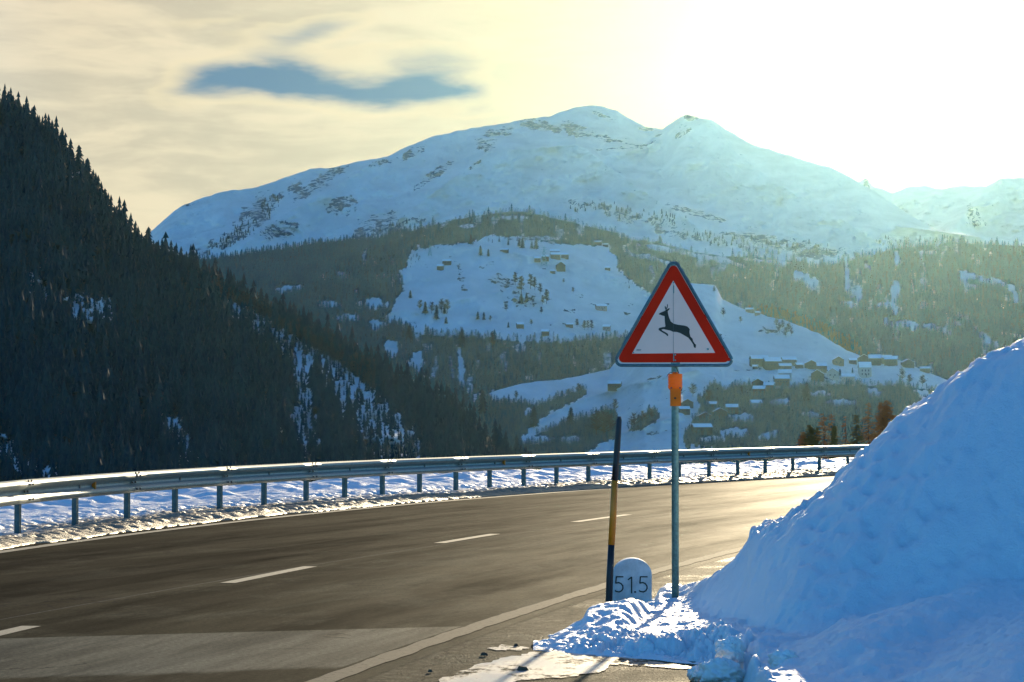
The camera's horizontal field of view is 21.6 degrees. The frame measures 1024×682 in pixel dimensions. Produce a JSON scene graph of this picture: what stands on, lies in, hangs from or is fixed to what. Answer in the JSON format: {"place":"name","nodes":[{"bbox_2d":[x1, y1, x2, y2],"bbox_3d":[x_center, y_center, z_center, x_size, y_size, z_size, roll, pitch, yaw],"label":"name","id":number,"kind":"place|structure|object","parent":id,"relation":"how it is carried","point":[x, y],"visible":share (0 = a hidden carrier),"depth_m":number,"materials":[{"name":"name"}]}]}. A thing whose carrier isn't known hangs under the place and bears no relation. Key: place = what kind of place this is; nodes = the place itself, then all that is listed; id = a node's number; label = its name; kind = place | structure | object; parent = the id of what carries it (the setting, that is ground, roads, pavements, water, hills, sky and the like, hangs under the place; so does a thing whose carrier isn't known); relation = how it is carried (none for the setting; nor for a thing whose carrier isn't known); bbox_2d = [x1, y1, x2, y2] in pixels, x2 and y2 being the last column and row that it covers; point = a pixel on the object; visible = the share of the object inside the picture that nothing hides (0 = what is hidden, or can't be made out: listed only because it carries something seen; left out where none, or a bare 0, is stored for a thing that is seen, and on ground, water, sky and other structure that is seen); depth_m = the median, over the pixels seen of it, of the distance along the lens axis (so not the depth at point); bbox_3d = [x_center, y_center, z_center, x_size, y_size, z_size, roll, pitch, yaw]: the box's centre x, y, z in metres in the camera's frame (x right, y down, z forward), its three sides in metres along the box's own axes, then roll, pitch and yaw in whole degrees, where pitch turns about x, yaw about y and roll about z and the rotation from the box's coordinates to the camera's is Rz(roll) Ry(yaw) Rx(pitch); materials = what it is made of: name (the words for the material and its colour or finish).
{"place":"outdoors","nodes":[
{"label":"outdoors","id":0,"kind":"place"},
{"bbox_2d":[0,102,541,485],"bbox_3d":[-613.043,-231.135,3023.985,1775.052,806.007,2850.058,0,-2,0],"label":"wooded mountainside","id":1,"kind":"structure","parent":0,"point":[366,395],"depth_m":2414.31,"materials":[{"name":"green plant"}]},
{"bbox_2d":[75,145,83,169],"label":"spruce tree","id":2,"kind":"object","parent":1,"relation":"on","point":[79,154],"visible":0.77,"depth_m":3018.00,"materials":[{"name":"green plant"}]},
{"bbox_2d":[0,263,421,464],"bbox_3d":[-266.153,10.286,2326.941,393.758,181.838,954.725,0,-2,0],"label":"snow patches","id":3,"kind":"object","parent":1,"relation":"on","point":[385,420],"visible":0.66,"depth_m":2264.08,"materials":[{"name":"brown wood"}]},
{"bbox_2d":[257,288,264,308],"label":"spruce tree","id":4,"kind":"object","parent":1,"relation":"on","point":[260,296],"visible":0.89,"depth_m":2791.72,"materials":[{"name":"green plant"}]},
{"bbox_2d":[264,293,269,308],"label":"spruce tree","id":5,"kind":"object","parent":1,"relation":"on","point":[266,300],"visible":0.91,"depth_m":2796.09,"materials":[{"name":"green plant"}]},
{"bbox_2d":[0,85,540,480],"bbox_3d":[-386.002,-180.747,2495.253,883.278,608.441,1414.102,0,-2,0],"label":"spruce forest","id":6,"kind":"object","parent":1,"relation":"on","point":[35,379],"visible":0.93,"depth_m":2339.37,"materials":[{"name":"green plant"}]},
{"bbox_2d":[205,261,389,391],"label":"leafless wood","id":7,"kind":"object","parent":1,"relation":"on","point":[327,349],"visible":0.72,"depth_m":2624.70,"materials":[{"name":"plant"}]},
{"bbox_2d":[200,238,379,303],"bbox_3d":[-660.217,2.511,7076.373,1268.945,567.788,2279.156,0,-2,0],"label":"wooded slope","id":8,"kind":"structure","parent":0,"point":[284,286],"depth_m":6746.76,"materials":[{"name":"green plant"}]},
{"bbox_2d":[188,226,423,301],"bbox_3d":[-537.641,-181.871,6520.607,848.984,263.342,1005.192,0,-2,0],"label":"spruce forest","id":9,"kind":"object","parent":8,"relation":"on","point":[284,273],"visible":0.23,"depth_m":6780.20,"materials":[{"name":"green plant"}]},
{"bbox_2d":[0,475,833,681],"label":"road","id":10,"kind":"structure","parent":0,"point":[302,598],"depth_m":25.21,"materials":[{"name":"grey asphalt"}]},
{"bbox_2d":[0,475,834,552],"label":"edge line","id":11,"kind":"object","parent":10,"relation":"on","point":[24,548],"visible":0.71,"depth_m":40.46,"materials":[{"name":"white paint"}]},
{"bbox_2d":[489,644,527,649],"bbox_3d":[-0.009,2.067,18.140,0.281,0.001,0.456,-1,-2,19],"label":"ice patch","id":12,"kind":"object","parent":10,"relation":"on","point":[500,647],"visible":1,"depth_m":18.07,"materials":[{"name":"white ice"}]},
{"bbox_2d":[306,547,742,681],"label":"edge line","id":13,"kind":"object","parent":10,"relation":"on","point":[334,676],"visible":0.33,"depth_m":19.52,"materials":[{"name":"paint"}]},
{"bbox_2d":[439,649,691,681],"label":"ice patch","id":14,"kind":"object","parent":10,"relation":"on","point":[553,666],"visible":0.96,"depth_m":16.76,"materials":[{"name":"white ice"}]},
{"bbox_2d":[687,665,699,681],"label":"snow lump","id":15,"kind":"object","parent":10,"relation":"on","point":[692,672],"visible":0.48,"depth_m":15.85,"materials":[{"name":"white snow"}]},
{"bbox_2d":[696,657,745,681],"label":"snow lump","id":16,"kind":"object","parent":10,"relation":"on","point":[719,669],"visible":1,"depth_m":15.58,"materials":[{"name":"white snow"}]},
{"bbox_2d":[533,337,1023,681],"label":"snowbank","id":17,"kind":"object","parent":10,"relation":"on","point":[893,551],"visible":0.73,"depth_m":17.88,"materials":[{"name":"white snow"}]},
{"bbox_2d":[605,416,621,601],"bbox_3d":[0.828,1.460,21.918,0.136,1.691,0.056,0,-2,0],"label":"snow pole","id":18,"kind":"object","parent":17,"relation":"on","point":[612,530],"visible":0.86,"depth_m":21.90,"materials":[{"name":"black paint"}]},
{"bbox_2d":[613,557,651,602],"bbox_3d":[1.006,2.057,22.534,0.323,0.480,0.173,0,-2,0],"label":"kilometre stone","id":19,"kind":"object","parent":17,"relation":"on","point":[632,577],"visible":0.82,"depth_m":22.45,"materials":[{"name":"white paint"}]},
{"bbox_2d":[615,261,732,597],"bbox_3d":[1.345,0.814,22.367,0.984,2.956,0.098,0,-2,0],"label":"deer warning sign","id":20,"kind":"object","parent":17,"relation":"on","point":[673,327],"visible":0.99,"depth_m":22.35,"materials":[{"name":"metal"}]},
{"bbox_2d":[667,372,682,405],"bbox_3d":[1.351,0.398,22.322,0.140,0.283,0.122,0,-2,0],"label":"warning lamp","id":21,"kind":"object","parent":20,"relation":"attached to","point":[675,385],"visible":1,"depth_m":22.28,"materials":[{"name":"orange plastic"}]},
{"bbox_2d":[715,634,745,662],"bbox_3d":[1.298,1.851,15.964,0.189,0.223,0.194,0,-2,0],"label":"snow lump","id":22,"kind":"object","parent":17,"relation":"on","point":[732,647],"visible":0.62,"depth_m":15.92,"materials":[{"name":"white snow"}]},
{"bbox_2d":[768,649,798,666],"bbox_3d":[1.534,1.806,15.141,0.185,0.146,0.172,0,-2,0],"label":"snow lump","id":23,"kind":"object","parent":17,"relation":"on","point":[776,658],"visible":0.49,"depth_m":15.10,"materials":[{"name":"white snow"}]},
{"bbox_2d":[0,0,1023,235],"label":"sky","id":24,"kind":"structure","parent":0,"point":[173,104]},
{"bbox_2d":[150,105,1023,264],"bbox_3d":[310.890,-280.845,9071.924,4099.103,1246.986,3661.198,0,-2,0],"label":"mountain","id":25,"kind":"structure","parent":0,"point":[701,175],"depth_m":8921.70,"materials":[{"name":"white snow"}]},
{"bbox_2d":[207,194,997,254],"bbox_3d":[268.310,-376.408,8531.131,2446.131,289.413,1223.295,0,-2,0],"label":"dwarf trees","id":26,"kind":"object","parent":25,"relation":"on","point":[610,206],"visible":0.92,"depth_m":8291.20,"materials":[{"name":"green plant"}]},
{"bbox_2d":[285,212,1023,409],"bbox_3d":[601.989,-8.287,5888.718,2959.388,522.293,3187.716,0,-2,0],"label":"hill","id":27,"kind":"structure","parent":0,"point":[469,282],"depth_m":5342.72,"materials":[{"name":"white snow"}]},
{"bbox_2d":[405,325,412,341],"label":"spruce tree","id":28,"kind":"object","parent":27,"relation":"on","point":[408,332],"visible":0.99,"depth_m":4841.83,"materials":[{"name":"green plant"}]},
{"bbox_2d":[433,304,439,319],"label":"spruce tree","id":29,"kind":"object","parent":27,"relation":"on","point":[436,316],"visible":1,"depth_m":4987.47,"materials":[{"name":"green plant"}]},
{"bbox_2d":[442,259,451,264],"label":"barn","id":30,"kind":"structure","parent":27,"relation":"on","point":[446,261],"depth_m":5322.51,"materials":[{"name":"brown wood"}]},
{"bbox_2d":[458,329,466,346],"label":"spruce tree","id":31,"kind":"object","parent":27,"relation":"on","point":[461,338],"visible":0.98,"depth_m":4834.12,"materials":[{"name":"green plant"}]},
{"bbox_2d":[386,234,644,338],"bbox_3d":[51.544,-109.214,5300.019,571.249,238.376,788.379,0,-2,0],"label":"scattered trees","id":32,"kind":"object","parent":27,"relation":"on","point":[492,242],"visible":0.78,"depth_m":5318.65,"materials":[{"name":"green plant"}]},
{"bbox_2d":[516,322,523,328],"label":"barn","id":33,"kind":"structure","parent":27,"relation":"on","point":[519,325],"depth_m":4989.92,"materials":[{"name":"brown wood"}]},
{"bbox_2d":[517,275,524,292],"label":"larch tree","id":34,"kind":"object","parent":27,"relation":"on","point":[521,283],"visible":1,"depth_m":5185.82,"materials":[{"name":"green plant"}]},
{"bbox_2d":[527,273,534,288],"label":"larch tree","id":35,"kind":"object","parent":27,"relation":"on","point":[530,280],"visible":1,"depth_m":5223.66,"materials":[{"name":"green plant"}]},
{"bbox_2d":[541,329,549,336],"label":"barn","id":36,"kind":"structure","parent":27,"relation":"on","point":[544,332],"depth_m":4950.87,"materials":[{"name":"brown wood"}]},
{"bbox_2d":[544,289,550,303],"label":"larch tree","id":37,"kind":"object","parent":27,"relation":"on","point":[546,293],"visible":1,"depth_m":5142.81,"materials":[{"name":"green plant"}]},
{"bbox_2d":[550,252,560,259],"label":"barn","id":38,"kind":"structure","parent":27,"relation":"on","point":[555,255],"depth_m":5438.06,"materials":[{"name":"brown wood"}]},
{"bbox_2d":[556,262,565,271],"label":"barn","id":39,"kind":"structure","parent":27,"relation":"on","point":[560,266],"depth_m":5400.68,"materials":[{"name":"brown wood"}]},
{"bbox_2d":[561,253,568,259],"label":"barn","id":40,"kind":"structure","parent":27,"relation":"on","point":[565,255],"depth_m":5469.24,"materials":[{"name":"brown wood"}]},
{"bbox_2d":[595,304,606,310],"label":"barn","id":41,"kind":"structure","parent":27,"relation":"on","point":[600,307],"depth_m":5240.78,"materials":[{"name":"brown wood"}]},
{"bbox_2d":[602,324,610,330],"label":"barn","id":42,"kind":"structure","parent":27,"relation":"on","point":[607,327],"depth_m":5106.68,"materials":[{"name":"brown wood"}]},
{"bbox_2d":[390,208,867,389],"bbox_3d":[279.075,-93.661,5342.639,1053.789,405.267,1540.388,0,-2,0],"label":"leafless wood","id":43,"kind":"object","parent":27,"relation":"on","point":[453,220],"visible":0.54,"depth_m":5457.16,"materials":[{"name":"plant"}]},
{"bbox_2d":[272,203,1023,404],"bbox_3d":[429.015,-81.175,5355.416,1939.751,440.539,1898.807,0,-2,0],"label":"spruce forest","id":44,"kind":"object","parent":27,"relation":"on","point":[352,304],"visible":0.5,"depth_m":5466.67,"materials":[{"name":"green plant"}]},
{"bbox_2d":[477,283,945,465],"bbox_3d":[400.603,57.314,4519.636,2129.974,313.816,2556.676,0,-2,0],"label":"village hill","id":45,"kind":"structure","parent":0,"point":[639,390],"depth_m":4099.23,"materials":[{"name":"white snow"}]},
{"bbox_2d":[477,389,490,414],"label":"spruce tree","id":46,"kind":"object","parent":45,"relation":"on","point":[483,402],"visible":0.99,"depth_m":3878.24,"materials":[{"name":"green plant"}]},
{"bbox_2d":[530,406,538,426],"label":"spruce tree","id":47,"kind":"object","parent":45,"relation":"on","point":[533,414],"visible":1,"depth_m":3802.65,"materials":[{"name":"green plant"}]},
{"bbox_2d":[566,407,574,424],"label":"spruce tree","id":48,"kind":"object","parent":45,"relation":"on","point":[571,415],"visible":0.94,"depth_m":3875.08,"materials":[{"name":"green plant"}]},
{"bbox_2d":[589,409,603,433],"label":"leafless tree","id":49,"kind":"object","parent":45,"relation":"on","point":[595,419],"visible":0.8,"depth_m":3809.56,"materials":[{"name":"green plant"}]},
{"bbox_2d":[594,411,615,438],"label":"leafless tree","id":50,"kind":"object","parent":45,"relation":"on","point":[606,419],"visible":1,"depth_m":3772.14,"materials":[{"name":"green plant"}]},
{"bbox_2d":[604,413,615,429],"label":"leafless tree","id":51,"kind":"object","parent":45,"relation":"on","point":[611,422],"visible":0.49,"depth_m":3823.24,"materials":[{"name":"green plant"}]},
{"bbox_2d":[607,380,621,390],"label":"barn","id":52,"kind":"structure","parent":45,"relation":"on","point":[613,385],"depth_m":4130.76,"materials":[{"name":"brown wood"}]},
{"bbox_2d":[628,412,639,424],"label":"leafless tree","id":53,"kind":"object","parent":45,"relation":"on","point":[633,420],"visible":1,"depth_m":3755.49,"materials":[{"name":"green plant"}]},
{"bbox_2d":[679,406,690,414],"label":"wooden house","id":54,"kind":"structure","parent":45,"relation":"on","point":[684,410],"depth_m":3804.13,"materials":[{"name":"brown wood"}]},
{"bbox_2d":[681,399,693,407],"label":"wooden house","id":55,"kind":"structure","parent":45,"relation":"on","point":[686,402],"depth_m":3856.18,"materials":[{"name":"brown wood"}]},
{"bbox_2d":[467,377,933,463],"bbox_3d":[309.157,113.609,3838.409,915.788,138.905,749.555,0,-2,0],"label":"spruce forest","id":56,"kind":"object","parent":45,"relation":"on","point":[505,401],"visible":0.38,"depth_m":3879.57,"materials":[{"name":"green plant"}]},
{"bbox_2d":[690,423,712,434],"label":"barn","id":57,"kind":"structure","parent":45,"relation":"on","point":[701,427],"depth_m":3713.04,"materials":[{"name":"brown wood"}]},
{"bbox_2d":[698,412,711,420],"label":"wooden house","id":58,"kind":"structure","parent":45,"relation":"on","point":[703,414],"depth_m":3787.69,"materials":[{"name":"brown wood"}]},
{"bbox_2d":[704,390,714,400],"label":"leafless tree","id":59,"kind":"object","parent":45,"relation":"on","point":[708,395],"visible":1,"depth_m":3881.51,"materials":[{"name":"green plant"}]},
{"bbox_2d":[711,408,727,418],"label":"wooden house","id":60,"kind":"structure","parent":45,"relation":"on","point":[721,412],"depth_m":3830.06,"materials":[{"name":"brown wood"}]},
{"bbox_2d":[725,404,738,413],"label":"wooden house","id":61,"kind":"structure","parent":45,"relation":"on","point":[732,406],"depth_m":3877.42,"materials":[{"name":"brown wood"}]},
{"bbox_2d":[749,400,762,408],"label":"wooden house","id":62,"kind":"structure","parent":45,"relation":"on","point":[754,403],"depth_m":3934.68,"materials":[{"name":"paint"}]},
{"bbox_2d":[751,379,763,386],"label":"wooden house","id":63,"kind":"structure","parent":45,"relation":"on","point":[757,381],"depth_m":4055.36,"materials":[{"name":"brown wood"}]},
{"bbox_2d":[749,355,767,366],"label":"barn","id":64,"kind":"structure","parent":45,"relation":"on","point":[755,359],"depth_m":4191.12,"materials":[{"name":"brown wood"}]},
{"bbox_2d":[752,386,765,395],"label":"wooden house","id":65,"kind":"structure","parent":45,"relation":"on","point":[758,388],"depth_m":4010.97,"materials":[{"name":"brown wood"}]},
{"bbox_2d":[763,382,774,391],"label":"wooden house","id":66,"kind":"structure","parent":45,"relation":"on","point":[768,384],"depth_m":4044.52,"materials":[{"name":"brown wood"}]},
{"bbox_2d":[762,357,781,369],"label":"wooden house","id":67,"kind":"structure","parent":45,"relation":"on","point":[770,363],"depth_m":4176.28,"materials":[{"name":"brown wood"}]},
{"bbox_2d":[773,375,789,386],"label":"wooden house","id":68,"kind":"structure","parent":45,"relation":"on","point":[780,379],"depth_m":4071.38,"materials":[{"name":"brown wood"}]},
{"bbox_2d":[778,369,791,380],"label":"wooden house","id":69,"kind":"structure","parent":45,"relation":"on","point":[784,371],"depth_m":4100.08,"materials":[{"name":"paint"}]},
{"bbox_2d":[778,363,791,368],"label":"wooden house","id":70,"kind":"structure","parent":45,"relation":"on","point":[785,365],"depth_m":4158.97,"materials":[{"name":"brown wood"}]},
{"bbox_2d":[781,356,796,365],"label":"wooden house","id":71,"kind":"structure","parent":45,"relation":"on","point":[789,359],"depth_m":4209.56,"materials":[{"name":"brown wood"}]},
{"bbox_2d":[795,363,803,368],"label":"barn","id":72,"kind":"structure","parent":45,"relation":"on","point":[799,365],"depth_m":4187.42,"materials":[{"name":"brown wood"}]},
{"bbox_2d":[804,382,813,400],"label":"spruce tree","id":73,"kind":"object","parent":45,"relation":"on","point":[807,392],"visible":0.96,"depth_m":3984.90,"materials":[{"name":"green plant"}]},
{"bbox_2d":[749,303,869,355],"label":"larch wood","id":74,"kind":"object","parent":45,"relation":"on","point":[785,314],"visible":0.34,"depth_m":5428.05,"materials":[{"name":"green plant"}]},
{"bbox_2d":[804,360,816,368],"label":"wooden house","id":75,"kind":"structure","parent":45,"relation":"on","point":[810,364],"depth_m":4189.93,"materials":[{"name":"brown wood"}]},
{"bbox_2d":[811,369,824,381],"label":"wooden house","id":76,"kind":"structure","parent":45,"relation":"on","point":[817,375],"depth_m":4126.84,"materials":[{"name":"brown wood"}]},
{"bbox_2d":[816,363,826,372],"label":"wooden house","id":77,"kind":"structure","parent":45,"relation":"on","point":[822,367],"depth_m":4180.59,"materials":[{"name":"brown wood"}]},
{"bbox_2d":[827,368,838,379],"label":"wooden house","id":78,"kind":"structure","parent":45,"relation":"on","point":[833,373],"depth_m":4171.46,"materials":[{"name":"paint"}]},
{"bbox_2d":[832,356,844,365],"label":"barn","id":79,"kind":"structure","parent":45,"relation":"on","point":[837,361],"depth_m":4279.39,"materials":[{"name":"brown wood"}]},
{"bbox_2d":[841,374,854,382],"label":"wooden house","id":80,"kind":"structure","parent":45,"relation":"on","point":[849,376],"depth_m":4187.66,"materials":[{"name":"paint"}]},
{"bbox_2d":[848,358,856,364],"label":"barn","id":81,"kind":"structure","parent":45,"relation":"on","point":[852,360],"depth_m":4331.86,"materials":[{"name":"brown wood"}]},
{"bbox_2d":[857,354,868,361],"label":"wooden house","id":82,"kind":"structure","parent":45,"relation":"on","point":[863,358],"depth_m":4348.62,"materials":[{"name":"brown wood"}]},
{"bbox_2d":[858,362,871,377],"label":"chalet","id":83,"kind":"object","parent":45,"relation":"on","point":[864,369],"visible":0.99,"depth_m":4240.03,"materials":[{"name":"paint"}]},
{"bbox_2d":[868,354,880,365],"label":"wooden house","id":84,"kind":"structure","parent":45,"relation":"on","point":[874,359],"depth_m":4333.06,"materials":[{"name":"brown wood"}]},
{"bbox_2d":[884,356,897,365],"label":"wooden house","id":85,"kind":"structure","parent":45,"relation":"on","point":[890,360],"depth_m":4324.54,"materials":[{"name":"brown wood"}]},
{"bbox_2d":[900,359,914,367],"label":"wooden house","id":86,"kind":"structure","parent":45,"relation":"on","point":[907,363],"depth_m":4326.61,"materials":[{"name":"brown wood"}]},
{"bbox_2d":[919,366,929,372],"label":"barn","id":87,"kind":"structure","parent":45,"relation":"on","point":[925,369],"depth_m":4329.74,"materials":[{"name":"brown wood"}]},
{"bbox_2d":[859,178,1023,239],"bbox_3d":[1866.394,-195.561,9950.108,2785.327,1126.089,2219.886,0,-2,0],"label":"distant ridge","id":88,"kind":"structure","parent":0,"point":[995,209],"depth_m":10062.93,"materials":[{"name":"white snow"}]},
{"bbox_3d":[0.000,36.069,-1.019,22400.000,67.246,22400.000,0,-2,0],"label":"ground","id":89,"kind":"structure","parent":0,"visible":0},
{"bbox_2d":[0,457,853,549],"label":"snow verge","id":90,"kind":"structure","parent":89,"relation":"on","point":[47,522],"depth_m":49.55,"materials":[{"name":"white snow"}]},
{"bbox_2d":[0,445,865,532],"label":"guardrail","id":91,"kind":"object","parent":90,"relation":"on","point":[18,493],"visible":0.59,"depth_m":48.68,"materials":[{"name":"metal"}]},
{"bbox_2d":[794,432,806,446],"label":"spruce tree","id":92,"kind":"object","parent":89,"relation":"on","point":[801,437],"visible":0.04,"depth_m":341.65,"materials":[{"name":"brown plant"}]},
{"bbox_2d":[799,425,822,458],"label":"spruce tree","id":93,"kind":"object","parent":89,"relation":"on","point":[809,439],"visible":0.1,"depth_m":334.70,"materials":[{"name":"green plant"}]},
{"bbox_2d":[812,427,821,457],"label":"spruce tree","id":94,"kind":"object","parent":89,"relation":"on","point":[817,430],"visible":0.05,"depth_m":337.67,"materials":[{"name":"green plant"}]},
{"bbox_2d":[815,413,838,458],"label":"larch tree","id":95,"kind":"object","parent":89,"relation":"on","point":[824,432],"visible":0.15,"depth_m":329.76,"materials":[{"name":"brown plant"}]},
{"bbox_2d":[820,414,843,457],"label":"larch tree","id":96,"kind":"object","parent":89,"relation":"on","point":[830,429],"visible":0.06,"depth_m":344.82,"materials":[{"name":"brown plant"}]},
{"bbox_2d":[828,425,840,458],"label":"spruce tree","id":97,"kind":"object","parent":89,"relation":"on","point":[834,439],"visible":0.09,"depth_m":319.61,"materials":[{"name":"green plant"}]},
{"bbox_2d":[838,416,852,457],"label":"larch tree","id":98,"kind":"object","parent":89,"relation":"on","point":[845,419],"visible":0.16,"depth_m":359.67,"materials":[{"name":"brown plant"}]},
{"bbox_2d":[847,415,865,456],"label":"larch tree","id":99,"kind":"object","parent":89,"relation":"on","point":[861,438],"visible":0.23,"depth_m":339.77,"materials":[{"name":"green plant"}]},
{"bbox_2d":[858,403,878,444],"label":"larch tree","id":100,"kind":"object","parent":89,"relation":"on","point":[868,426],"visible":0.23,"depth_m":349.72,"materials":[{"name":"brown plant"}]},
{"bbox_2d":[864,402,891,441],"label":"larch tree","id":101,"kind":"object","parent":89,"relation":"on","point":[881,426],"visible":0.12,"depth_m":349.62,"materials":[{"name":"brown plant"}]},
{"bbox_2d":[869,400,895,442],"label":"larch tree","id":102,"kind":"object","parent":89,"relation":"on","point":[886,408],"visible":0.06,"depth_m":357.75,"materials":[{"name":"brown plant"}]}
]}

